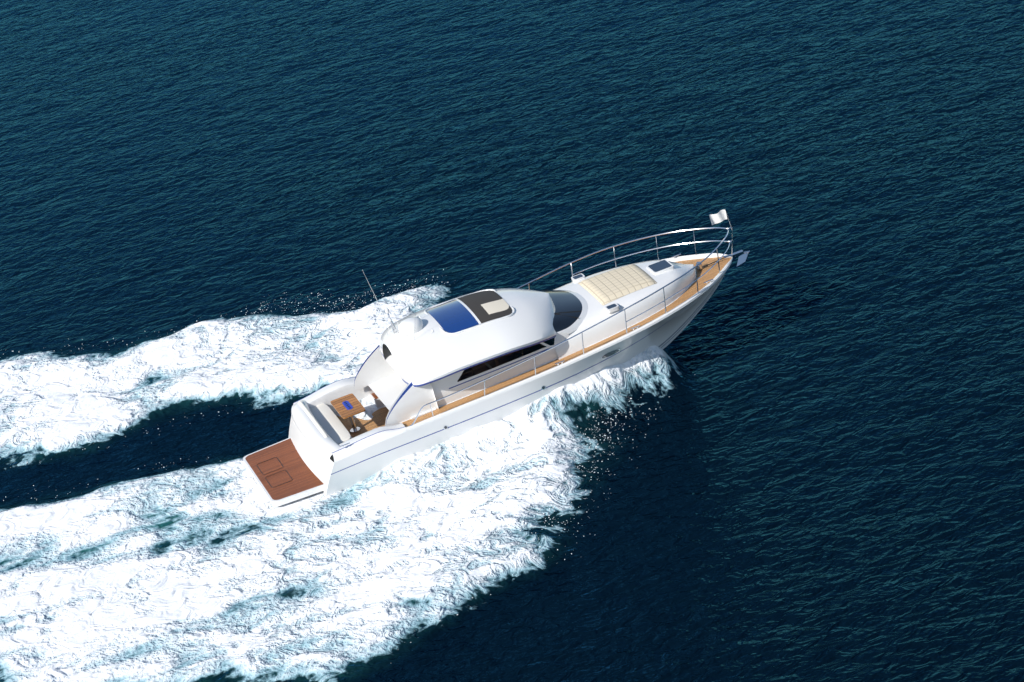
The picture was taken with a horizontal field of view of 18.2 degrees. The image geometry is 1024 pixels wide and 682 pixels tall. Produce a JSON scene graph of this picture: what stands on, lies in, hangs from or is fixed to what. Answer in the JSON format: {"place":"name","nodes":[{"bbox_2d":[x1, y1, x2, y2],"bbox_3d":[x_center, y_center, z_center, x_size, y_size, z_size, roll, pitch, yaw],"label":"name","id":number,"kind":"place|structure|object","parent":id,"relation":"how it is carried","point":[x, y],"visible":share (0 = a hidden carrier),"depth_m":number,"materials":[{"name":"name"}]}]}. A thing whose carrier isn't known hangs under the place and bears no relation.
{"place":"outdoors","nodes":[
{"label":"outdoors","id":0,"kind":"place"},
{"bbox_2d":[0,0,1023,681],"bbox_3d":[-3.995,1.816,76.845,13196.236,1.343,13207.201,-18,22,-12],"label":"sea","id":1,"kind":"structure","parent":0,"point":[814,462],"depth_m":81.20,"materials":[{"name":"liquid"}]},
{"bbox_2d":[3,269,677,656],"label":"spray","id":2,"kind":"object","parent":1,"relation":"on","point":[525,499],"visible":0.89,"depth_m":73.68,"materials":[{"name":"white liquid"}]},
{"bbox_2d":[289,273,724,495],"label":"hull","id":3,"kind":"object","parent":1,"relation":"on","point":[348,471],"visible":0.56,"depth_m":74.66,"materials":[{"name":"white plastic"}]},
{"bbox_2d":[243,438,324,506],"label":"bathing platform","id":4,"kind":"structure","parent":3,"relation":"attached to","point":[281,472],"depth_m":75.48,"materials":[{"name":"brown wood"}]},
{"bbox_2d":[291,376,407,464],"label":"cockpit","id":5,"kind":"object","parent":3,"relation":"on","point":[374,430],"visible":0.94,"depth_m":76.03,"materials":[{"name":"white plastic"}]},
{"bbox_2d":[298,393,435,443],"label":"cockpit furniture","id":6,"kind":"object","parent":5,"relation":"on","point":[350,406],"visible":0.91,"depth_m":75.98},
{"bbox_2d":[300,209,749,446],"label":"railing","id":7,"kind":"object","parent":3,"relation":"on","point":[742,258],"visible":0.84,"depth_m":77.11,"materials":[{"name":"silver metal"}]},
{"bbox_2d":[709,209,726,224],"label":"flag","id":8,"kind":"object","parent":7,"relation":"on","point":[720,216],"visible":1,"depth_m":77.22,"materials":[{"name":"white fabric"}]},
{"bbox_2d":[368,253,732,430],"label":"deck","id":9,"kind":"structure","parent":3,"relation":"on","point":[387,391],"depth_m":75.47,"materials":[{"name":"brown wood"}]},
{"bbox_2d":[354,290,587,425],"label":"deckhouse","id":10,"kind":"object","parent":9,"relation":"on","point":[411,400],"visible":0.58,"depth_m":75.05,"materials":[{"name":"white plastic"}]},
{"bbox_2d":[379,288,556,386],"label":"hardtop","id":11,"kind":"object","parent":10,"relation":"on","point":[437,354],"visible":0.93,"depth_m":74.77,"materials":[{"name":"white plastic"}]},
{"bbox_2d":[362,270,514,349],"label":"roof equipment","id":12,"kind":"object","parent":11,"relation":"on","point":[459,315],"visible":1,"depth_m":75.55,"materials":[{"name":"blue glass"}]},
{"bbox_2d":[554,259,695,358],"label":"coachroof","id":13,"kind":"object","parent":9,"relation":"on","point":[605,294],"visible":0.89,"depth_m":76.18,"materials":[{"name":"white plastic"}]},
{"bbox_2d":[443,310,680,429],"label":"portholes","id":14,"kind":"object","parent":3,"relation":"attached to","point":[608,354],"visible":0.53,"depth_m":75.18,"materials":[{"name":"black glass"}]}
]}

